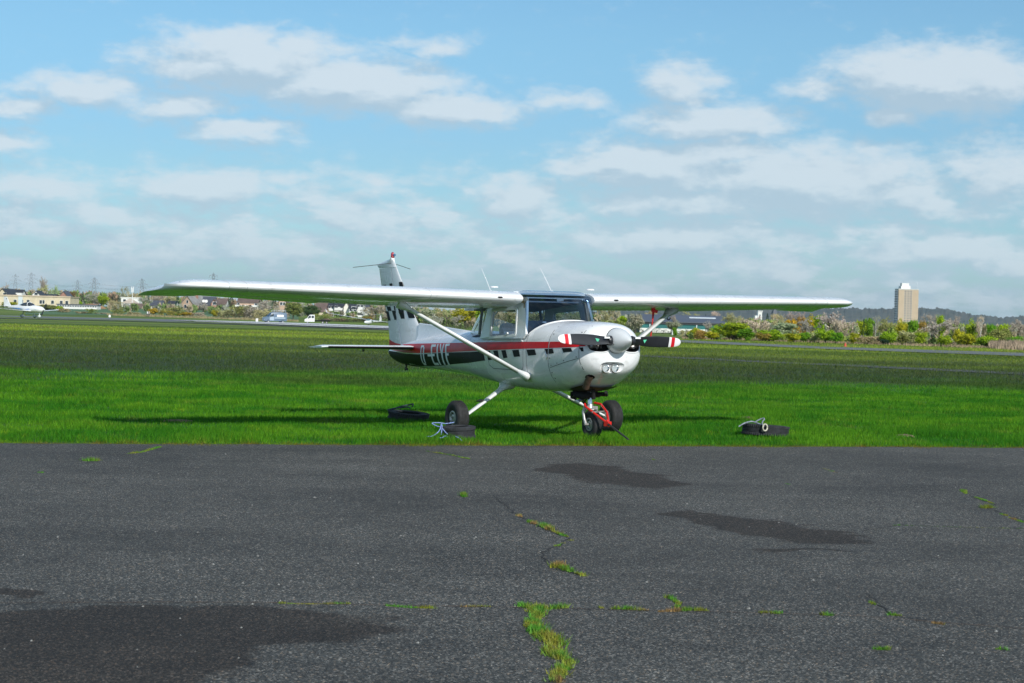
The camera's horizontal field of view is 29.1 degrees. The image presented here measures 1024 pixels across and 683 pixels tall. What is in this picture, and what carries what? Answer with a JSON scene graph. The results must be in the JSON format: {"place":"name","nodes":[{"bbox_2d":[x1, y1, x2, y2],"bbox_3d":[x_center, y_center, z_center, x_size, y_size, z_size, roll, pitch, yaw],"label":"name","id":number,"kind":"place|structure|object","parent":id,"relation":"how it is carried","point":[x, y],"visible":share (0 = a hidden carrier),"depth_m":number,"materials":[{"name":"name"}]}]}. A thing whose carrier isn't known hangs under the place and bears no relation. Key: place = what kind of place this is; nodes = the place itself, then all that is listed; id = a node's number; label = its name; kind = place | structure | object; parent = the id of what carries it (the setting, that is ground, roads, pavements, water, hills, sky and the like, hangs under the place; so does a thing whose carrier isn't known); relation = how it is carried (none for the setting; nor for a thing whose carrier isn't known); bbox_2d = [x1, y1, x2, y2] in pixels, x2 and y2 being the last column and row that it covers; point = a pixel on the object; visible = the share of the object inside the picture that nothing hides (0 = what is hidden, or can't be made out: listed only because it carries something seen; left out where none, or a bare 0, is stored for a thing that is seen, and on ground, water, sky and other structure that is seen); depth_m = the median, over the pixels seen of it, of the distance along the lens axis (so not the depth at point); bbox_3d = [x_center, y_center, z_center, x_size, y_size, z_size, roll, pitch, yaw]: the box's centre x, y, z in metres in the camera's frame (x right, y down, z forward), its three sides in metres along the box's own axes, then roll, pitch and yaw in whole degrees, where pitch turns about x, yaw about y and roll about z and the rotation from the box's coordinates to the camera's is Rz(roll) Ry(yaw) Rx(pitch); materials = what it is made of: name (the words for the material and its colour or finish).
{"place":"outdoors","nodes":[
{"label":"outdoors","id":0,"kind":"place"},
{"bbox_2d":[0,288,16,294],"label":"house","id":1,"kind":"structure","parent":0,"point":[3,291],"depth_m":763.61,"materials":[{"name":"white ceramic"}]},
{"bbox_2d":[26,309,298,319],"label":"field","id":2,"kind":"structure","parent":0,"point":[102,311],"depth_m":600.58,"materials":[{"name":"green plant"}]},
{"bbox_2d":[181,295,208,309],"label":"house","id":3,"kind":"structure","parent":0,"point":[192,300],"depth_m":745.62,"materials":[{"name":"brick"}]},
{"bbox_2d":[201,296,216,307],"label":"house","id":4,"kind":"structure","parent":0,"point":[207,300],"depth_m":742.19,"materials":[{"name":"brick"}]},
{"bbox_2d":[235,298,261,307],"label":"terraced houses","id":5,"kind":"structure","parent":0,"point":[249,302],"depth_m":734.87,"materials":[{"name":"white ceramic"}]},
{"bbox_2d":[333,303,344,311],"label":"house","id":6,"kind":"structure","parent":0,"point":[338,306],"depth_m":687.57,"materials":[{"name":"white paint"}]},
{"bbox_2d":[0,443,1023,682],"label":"asphalt apron","id":7,"kind":"object","parent":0,"point":[291,532],"visible":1,"depth_m":12.14,"materials":[{"name":"grey asphalt"}]},
{"bbox_2d":[4,450,1019,679],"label":"loose chippings","id":8,"kind":"object","parent":7,"relation":"on","point":[520,569],"visible":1,"depth_m":11.71,"materials":[{"name":"grey gravel"}]},
{"bbox_2d":[37,446,1023,682],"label":"crack weeds","id":9,"kind":"object","parent":7,"relation":"on","point":[536,613],"visible":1,"depth_m":10.17,"materials":[{"name":"green plant"}]},
{"bbox_2d":[491,493,576,573],"bbox_3d":[0.185,1.340,14.280,0.320,0.001,5.276,1,1,-5],"label":"crack","id":10,"kind":"object","parent":7,"relation":"on","point":[543,528],"visible":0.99,"depth_m":13.46,"materials":[{"name":"black"}]},
{"bbox_2d":[73,602,1013,627],"bbox_3d":[0.005,1.386,10.158,5.190,0.001,0.334,1,1,0],"label":"paving seam","id":11,"kind":"object","parent":7,"relation":"on","point":[669,610],"visible":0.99,"depth_m":10.27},
{"bbox_2d":[0,306,1023,447],"bbox_3d":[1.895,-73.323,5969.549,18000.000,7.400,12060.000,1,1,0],"label":"ground","id":12,"kind":"structure","parent":0,"point":[66,322],"depth_m":67.04,"materials":[{"name":"green plant"}]},
{"bbox_2d":[0,297,57,317],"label":"wing plane","id":13,"kind":"object","parent":12,"relation":"on","point":[29,307],"visible":0.98,"depth_m":254.34,"materials":[{"name":"white metal"}]},
{"bbox_2d":[0,295,79,305],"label":"flat roofed building","id":14,"kind":"structure","parent":12,"relation":"on","point":[36,300],"depth_m":699.92,"materials":[{"name":"beige paint"}]},
{"bbox_2d":[56,304,101,309],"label":"shed","id":15,"kind":"structure","parent":12,"relation":"on","point":[78,306],"depth_m":664.95,"materials":[{"name":"metal"}]},
{"bbox_2d":[84,293,98,303],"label":"tree","id":16,"kind":"object","parent":12,"relation":"on","point":[93,299],"visible":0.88,"depth_m":828.42,"materials":[{"name":"green plant"}]},
{"bbox_2d":[96,293,109,304],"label":"tree","id":17,"kind":"object","parent":12,"relation":"on","point":[103,300],"visible":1,"depth_m":758.66,"materials":[{"name":"green plant"}]},
{"bbox_2d":[107,300,123,309],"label":"tree","id":18,"kind":"object","parent":12,"relation":"on","point":[114,303],"visible":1,"depth_m":584.54,"materials":[{"name":"green plant"}]},
{"bbox_2d":[159,307,185,315],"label":"bush","id":19,"kind":"object","parent":12,"relation":"on","point":[180,310],"visible":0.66,"depth_m":588.85,"materials":[{"name":"green plant"}]},
{"bbox_2d":[107,313,298,321],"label":"dry grass verge","id":20,"kind":"structure","parent":12,"relation":"on","point":[198,317],"depth_m":555.86,"materials":[{"name":"plant"}]},
{"bbox_2d":[0,287,429,313],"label":"woods","id":21,"kind":"object","parent":12,"relation":"on","point":[100,294],"visible":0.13,"depth_m":1049.49,"materials":[{"name":"beige"}]},
{"bbox_2d":[227,305,250,317],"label":"bush","id":22,"kind":"object","parent":12,"relation":"on","point":[238,309],"visible":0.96,"depth_m":568.14,"materials":[{"name":"green plant"}]},
{"bbox_2d":[216,310,264,318],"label":"hedge","id":23,"kind":"object","parent":12,"relation":"on","point":[224,314],"visible":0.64,"depth_m":563.90,"materials":[{"name":"green plant"}]},
{"bbox_2d":[107,302,386,318],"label":"garden shrubs","id":24,"kind":"object","parent":12,"relation":"on","point":[193,308],"visible":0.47,"depth_m":634.15,"materials":[{"name":"green plant"}]},
{"bbox_2d":[243,305,263,317],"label":"bush","id":25,"kind":"object","parent":12,"relation":"on","point":[251,309],"visible":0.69,"depth_m":567.65,"materials":[{"name":"green plant"}]},
{"bbox_2d":[250,308,269,318],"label":"bush","id":26,"kind":"object","parent":12,"relation":"on","point":[266,312],"visible":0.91,"depth_m":558.98,"materials":[{"name":"green plant"}]},
{"bbox_2d":[257,301,280,310],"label":"tree","id":27,"kind":"object","parent":12,"relation":"on","point":[263,307],"visible":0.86,"depth_m":589.06,"materials":[{"name":"green plant"}]},
{"bbox_2d":[284,302,303,318],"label":"tree","id":28,"kind":"object","parent":12,"relation":"on","point":[295,308],"visible":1,"depth_m":573.50,"materials":[{"name":"green plant"}]},
{"bbox_2d":[302,305,321,315],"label":"tree","id":29,"kind":"object","parent":12,"relation":"on","point":[309,310],"visible":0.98,"depth_m":573.76,"materials":[{"name":"green plant"}]},
{"bbox_2d":[304,315,329,323],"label":"flatbed truck","id":30,"kind":"object","parent":12,"relation":"on","point":[309,318],"visible":0.96,"depth_m":513.27,"materials":[{"name":"white metal"}]},
{"bbox_2d":[326,310,383,324],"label":"glider","id":31,"kind":"object","parent":12,"relation":"on","point":[368,321],"visible":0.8,"depth_m":331.78,"materials":[{"name":"white"}]},
{"bbox_2d":[357,305,385,319],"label":"tree","id":32,"kind":"object","parent":12,"relation":"on","point":[366,311],"visible":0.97,"depth_m":569.27,"materials":[{"name":"green plant"}]},
{"bbox_2d":[388,409,429,420],"bbox_3d":[-1.483,1.071,28.310,0.598,0.109,0.598,5,4,0],"label":"car tyre","id":33,"kind":"object","parent":12,"relation":"on","point":[406,414],"visible":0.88,"depth_m":28.12,"materials":[{"name":"rubber"}]},
{"bbox_2d":[420,309,433,323],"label":"tree","id":34,"kind":"object","parent":12,"relation":"on","point":[427,313],"visible":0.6,"depth_m":329.89,"materials":[{"name":"green plant"}]},
{"bbox_2d":[432,307,455,323],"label":"tree","id":35,"kind":"object","parent":12,"relation":"on","point":[439,314],"visible":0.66,"depth_m":340.06,"materials":[{"name":"green plant"}]},
{"bbox_2d":[418,320,478,328],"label":"hedge","id":36,"kind":"object","parent":12,"relation":"on","point":[460,326],"visible":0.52,"depth_m":299.90,"materials":[{"name":"green plant"}]},
{"bbox_2d":[441,425,475,438],"bbox_3d":[-0.662,1.118,24.294,0.430,0.154,0.430,-1,4,0],"label":"car tyre","id":37,"kind":"object","parent":12,"relation":"on","point":[464,431],"visible":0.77,"depth_m":24.13,"materials":[{"name":"rubber"}]},
{"bbox_2d":[450,308,475,327],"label":"tree","id":38,"kind":"object","parent":12,"relation":"on","point":[467,315],"visible":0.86,"depth_m":329.44,"materials":[{"name":"yellow plant"}]},
{"bbox_2d":[137,252,852,438],"bbox_3d":[0.148,-0.026,26.222,7.554,2.466,8.361,2,1,20],"label":"light aircraft","id":39,"kind":"object","parent":12,"relation":"on","point":[587,357],"visible":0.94,"depth_m":25.14,"materials":[{"name":"white paint"}]},
{"bbox_2d":[584,402,628,439],"bbox_3d":[1.233,0.957,23.944,0.266,0.376,1.648,1,1,-18],"label":"tow bar","id":40,"kind":"object","parent":39,"relation":"attached to","point":[608,422],"visible":1,"depth_m":24.39,"materials":[{"name":"red metal"}]},
{"bbox_2d":[499,312,515,322],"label":"tree","id":41,"kind":"object","parent":12,"relation":"on","point":[509,314],"visible":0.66,"depth_m":334.49,"materials":[{"name":"green plant"}]},
{"bbox_2d":[0,364,1023,448],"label":"lawn grass","id":42,"kind":"structure","parent":12,"relation":"on","point":[758,405],"depth_m":30.71,"materials":[{"name":"green plant"}]},
{"bbox_2d":[0,315,1023,355],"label":"runway","id":43,"kind":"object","parent":12,"relation":"on","point":[689,341],"visible":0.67,"depth_m":147.40,"materials":[{"name":"grey asphalt"}]},
{"bbox_2d":[262,310,286,321],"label":"van","id":44,"kind":"object","parent":43,"relation":"on","point":[276,316],"visible":0.9,"depth_m":450.68,"materials":[{"name":"blue"}]},
{"bbox_2d":[186,320,387,326],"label":"runway marking","id":45,"kind":"object","parent":43,"relation":"on","point":[294,323],"visible":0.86,"depth_m":327.37,"materials":[{"name":"white paint"}]},
{"bbox_2d":[197,321,388,327],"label":"runway marking","id":46,"kind":"object","parent":43,"relation":"on","point":[308,325],"visible":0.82,"depth_m":235.13,"materials":[{"name":"paint"}]},
{"bbox_2d":[415,308,636,330],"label":"woods","id":47,"kind":"object","parent":12,"relation":"on","point":[498,321],"visible":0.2,"depth_m":397.29,"materials":[{"name":"beige"}]},
{"bbox_2d":[513,312,557,320],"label":"bush","id":48,"kind":"object","parent":12,"relation":"on","point":[534,317],"visible":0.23,"depth_m":329.30,"materials":[{"name":"green plant"}]},
{"bbox_2d":[556,312,580,319],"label":"tree","id":49,"kind":"object","parent":12,"relation":"on","point":[574,317],"visible":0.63,"depth_m":329.10,"materials":[{"name":"green plant"}]},
{"bbox_2d":[596,311,614,321],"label":"tree","id":50,"kind":"object","parent":12,"relation":"on","point":[606,316],"visible":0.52,"depth_m":329.40,"materials":[{"name":"green plant"}]},
{"bbox_2d":[626,313,644,332],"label":"tree","id":51,"kind":"object","parent":12,"relation":"on","point":[637,322],"visible":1,"depth_m":317.44,"materials":[{"name":"green plant"}]},
{"bbox_2d":[665,319,681,330],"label":"tree","id":52,"kind":"object","parent":12,"relation":"on","point":[672,325],"visible":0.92,"depth_m":299.38,"materials":[{"name":"green plant"}]},
{"bbox_2d":[635,314,724,332],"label":"hall","id":53,"kind":"structure","parent":12,"relation":"on","point":[689,322],"depth_m":455.39,"materials":[{"name":"silver metal"}]},
{"bbox_2d":[693,329,706,339],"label":"bush","id":54,"kind":"object","parent":12,"relation":"on","point":[700,334],"visible":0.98,"depth_m":184.78,"materials":[{"name":"plant"}]},
{"bbox_2d":[721,312,741,325],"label":"tree","id":55,"kind":"object","parent":12,"relation":"on","point":[730,317],"visible":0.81,"depth_m":279.77,"materials":[{"name":"beige plant"}]},
{"bbox_2d":[714,322,749,339],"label":"bush","id":56,"kind":"object","parent":12,"relation":"on","point":[726,330],"visible":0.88,"depth_m":185.89,"materials":[{"name":"green plant"}]},
{"bbox_2d":[737,328,756,340],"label":"bush","id":57,"kind":"object","parent":12,"relation":"on","point":[748,334],"visible":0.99,"depth_m":181.47,"materials":[{"name":"green plant"}]},
{"bbox_2d":[745,319,769,338],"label":"bush","id":58,"kind":"object","parent":12,"relation":"on","point":[753,325],"visible":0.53,"depth_m":205.88,"materials":[{"name":"beige plant"}]},
{"bbox_2d":[755,332,770,339],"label":"bush","id":59,"kind":"object","parent":12,"relation":"on","point":[761,336],"visible":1,"depth_m":181.45,"materials":[{"name":"green plant"}]},
{"bbox_2d":[741,423,789,436],"bbox_3d":[3.412,1.196,26.558,0.647,0.155,0.647,4,-1,0],"label":"car tyre","id":60,"kind":"object","parent":12,"relation":"on","point":[756,429],"visible":0.8,"depth_m":26.30,"materials":[{"name":"rubber"}]},
{"bbox_2d":[755,329,783,340],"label":"bush","id":61,"kind":"object","parent":12,"relation":"on","point":[776,335],"visible":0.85,"depth_m":182.64,"materials":[{"name":"green plant"}]},
{"bbox_2d":[770,313,786,327],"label":"tree","id":62,"kind":"object","parent":12,"relation":"on","point":[778,317],"visible":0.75,"depth_m":254.56,"materials":[{"name":"green plant"}]},
{"bbox_2d":[769,321,799,334],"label":"bush","id":63,"kind":"object","parent":12,"relation":"on","point":[783,328],"visible":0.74,"depth_m":201.34,"materials":[{"name":"green plant"}]},
{"bbox_2d":[782,333,800,341],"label":"bush","id":64,"kind":"object","parent":12,"relation":"on","point":[793,337],"visible":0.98,"depth_m":179.90,"materials":[{"name":"green plant"}]},
{"bbox_2d":[783,311,807,320],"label":"tree","id":65,"kind":"object","parent":12,"relation":"on","point":[791,317],"visible":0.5,"depth_m":280.11,"materials":[{"name":"grey plant"}]},
{"bbox_2d":[797,331,810,341],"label":"bush","id":66,"kind":"object","parent":12,"relation":"on","point":[804,338],"visible":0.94,"depth_m":181.41,"materials":[{"name":"green plant"}]},
{"bbox_2d":[798,319,820,331],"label":"tree","id":67,"kind":"object","parent":12,"relation":"on","point":[806,327],"visible":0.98,"depth_m":198.40,"materials":[{"name":"beige plant"}]},
{"bbox_2d":[806,330,820,341],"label":"bush","id":68,"kind":"object","parent":12,"relation":"on","point":[813,337],"visible":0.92,"depth_m":181.66,"materials":[{"name":"green plant"}]},
{"bbox_2d":[813,314,825,329],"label":"tree","id":69,"kind":"object","parent":12,"relation":"on","point":[817,322],"visible":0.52,"depth_m":212.27,"materials":[{"name":"green plant"}]},
{"bbox_2d":[814,328,834,342],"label":"bush","id":70,"kind":"object","parent":12,"relation":"on","point":[825,336],"visible":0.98,"depth_m":179.91,"materials":[{"name":"green plant"}]},
{"bbox_2d":[816,312,846,329],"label":"tree","id":71,"kind":"object","parent":12,"relation":"on","point":[827,320],"visible":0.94,"depth_m":196.86,"materials":[{"name":"grey plant"}]},
{"bbox_2d":[682,336,988,347],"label":"dry grass fringe","id":72,"kind":"object","parent":12,"relation":"on","point":[894,343],"visible":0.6,"depth_m":177.94,"materials":[{"name":"plant"}]},
{"bbox_2d":[685,330,986,345],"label":"undergrowth","id":73,"kind":"object","parent":12,"relation":"on","point":[931,340],"visible":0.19,"depth_m":187.26,"materials":[{"name":"green plant"}]},
{"bbox_2d":[829,331,843,342],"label":"bush","id":74,"kind":"object","parent":12,"relation":"on","point":[836,337],"visible":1,"depth_m":178.36,"materials":[{"name":"green plant"}]},
{"bbox_2d":[827,320,858,336],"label":"bush","id":75,"kind":"object","parent":12,"relation":"on","point":[841,326],"visible":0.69,"depth_m":195.25,"materials":[{"name":"beige plant"}]},
{"bbox_2d":[855,319,866,335],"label":"tree","id":76,"kind":"object","parent":12,"relation":"on","point":[860,325],"visible":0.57,"depth_m":198.29,"materials":[{"name":"green plant"}]},
{"bbox_2d":[855,336,880,343],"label":"bush","id":77,"kind":"object","parent":12,"relation":"on","point":[872,339],"visible":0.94,"depth_m":178.23,"materials":[{"name":"beige plant"}]},
{"bbox_2d":[864,318,874,336],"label":"tree","id":78,"kind":"object","parent":12,"relation":"on","point":[869,323],"visible":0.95,"depth_m":198.25,"materials":[{"name":"green plant"}]},
{"bbox_2d":[727,317,1023,339],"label":"woods","id":79,"kind":"object","parent":12,"relation":"on","point":[960,325],"visible":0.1,"depth_m":289.73,"materials":[{"name":"beige"}]},
{"bbox_2d":[876,316,893,332],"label":"tree","id":80,"kind":"object","parent":12,"relation":"on","point":[882,327],"visible":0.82,"depth_m":201.61,"materials":[{"name":"green plant"}]},
{"bbox_2d":[878,331,898,343],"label":"bush","id":81,"kind":"object","parent":12,"relation":"on","point":[892,336],"visible":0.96,"depth_m":178.32,"materials":[{"name":"green plant"}]},
{"bbox_2d":[893,318,908,336],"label":"tree","id":82,"kind":"object","parent":12,"relation":"on","point":[901,327],"visible":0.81,"depth_m":195.40,"materials":[{"name":"yellow plant"}]},
{"bbox_2d":[897,334,910,344],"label":"bush","id":83,"kind":"object","parent":12,"relation":"on","point":[903,338],"visible":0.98,"depth_m":178.46,"materials":[{"name":"green plant"}]},
{"bbox_2d":[894,282,918,323],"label":"tower block","id":84,"kind":"structure","parent":12,"relation":"on","point":[906,296],"depth_m":2169.58,"materials":[{"name":"concrete"}]},
{"bbox_2d":[893,329,927,343],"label":"bush","id":85,"kind":"object","parent":12,"relation":"on","point":[912,336],"visible":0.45,"depth_m":184.17,"materials":[{"name":"green plant"}]},
{"bbox_2d":[907,319,918,335],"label":"tree","id":86,"kind":"object","parent":12,"relation":"on","point":[913,326],"visible":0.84,"depth_m":195.32,"materials":[{"name":"green plant"}]},
{"bbox_2d":[914,332,927,342],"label":"bush","id":87,"kind":"object","parent":12,"relation":"on","point":[920,338],"visible":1,"depth_m":178.35,"materials":[{"name":"green plant"}]},
{"bbox_2d":[921,313,938,336],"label":"tree","id":88,"kind":"object","parent":12,"relation":"on","point":[928,316],"visible":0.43,"depth_m":223.23,"materials":[{"name":"grey plant"}]},
{"bbox_2d":[921,318,956,344],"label":"tree","id":89,"kind":"object","parent":12,"relation":"on","point":[934,327],"visible":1,"depth_m":184.75,"materials":[{"name":"grey plant"}]},
{"bbox_2d":[935,314,945,335],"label":"tree","id":90,"kind":"object","parent":12,"relation":"on","point":[940,320],"visible":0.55,"depth_m":216.99,"materials":[{"name":"green plant"}]},
{"bbox_2d":[936,335,952,345],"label":"bush","id":91,"kind":"object","parent":12,"relation":"on","point":[945,340],"visible":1,"depth_m":175.28,"materials":[{"name":"green plant"}]},
{"bbox_2d":[945,316,960,333],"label":"tree","id":92,"kind":"object","parent":12,"relation":"on","point":[957,322],"visible":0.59,"depth_m":223.30,"materials":[{"name":"grey plant"}]},
{"bbox_2d":[951,327,964,344],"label":"bush","id":93,"kind":"object","parent":12,"relation":"on","point":[956,332],"visible":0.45,"depth_m":181.48,"materials":[{"name":"green plant"}]},
{"bbox_2d":[954,333,976,344],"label":"bush","id":94,"kind":"object","parent":12,"relation":"on","point":[970,339],"visible":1,"depth_m":178.36,"materials":[{"name":"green plant"}]},
{"bbox_2d":[964,318,977,335],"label":"tree","id":95,"kind":"object","parent":12,"relation":"on","point":[969,328],"visible":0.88,"depth_m":198.55,"materials":[{"name":"green plant"}]},
{"bbox_2d":[974,316,983,336],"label":"birch tree","id":96,"kind":"object","parent":12,"relation":"on","point":[978,329],"visible":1,"depth_m":197.09,"materials":[{"name":"beige plant"}]},
{"bbox_2d":[976,336,997,345],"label":"bush","id":97,"kind":"object","parent":12,"relation":"on","point":[984,340],"visible":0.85,"depth_m":176.73,"materials":[{"name":"green plant"}]},
{"bbox_2d":[986,327,1013,341],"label":"bush","id":98,"kind":"object","parent":12,"relation":"on","point":[1003,334],"visible":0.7,"depth_m":188.86,"materials":[{"name":"green plant"}]},
{"bbox_2d":[988,338,1023,350],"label":"dry reeds","id":99,"kind":"object","parent":12,"relation":"on","point":[1012,344],"visible":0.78,"depth_m":165.42,"materials":[{"name":"plant"}]},
{"bbox_2d":[1008,319,1023,335],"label":"tree","id":100,"kind":"object","parent":12,"relation":"on","point":[1015,326],"visible":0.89,"depth_m":207.98,"materials":[{"name":"grey plant"}]},
{"bbox_2d":[0,0,1023,317],"label":"sky","id":101,"kind":"structure","parent":0,"point":[854,151],"materials":[{"name":"blue"}]},
{"bbox_2d":[564,307,1023,325],"bbox_3d":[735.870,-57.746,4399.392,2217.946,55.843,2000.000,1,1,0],"label":"hills","id":102,"kind":"structure","parent":0,"point":[852,314],"depth_m":4083.15,"materials":[{"name":"brown plant"}]},
{"bbox_2d":[640,355,1021,374],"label":"taxiway","id":103,"kind":"structure","parent":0,"point":[959,370],"depth_m":75.45,"materials":[{"name":"grey asphalt"}]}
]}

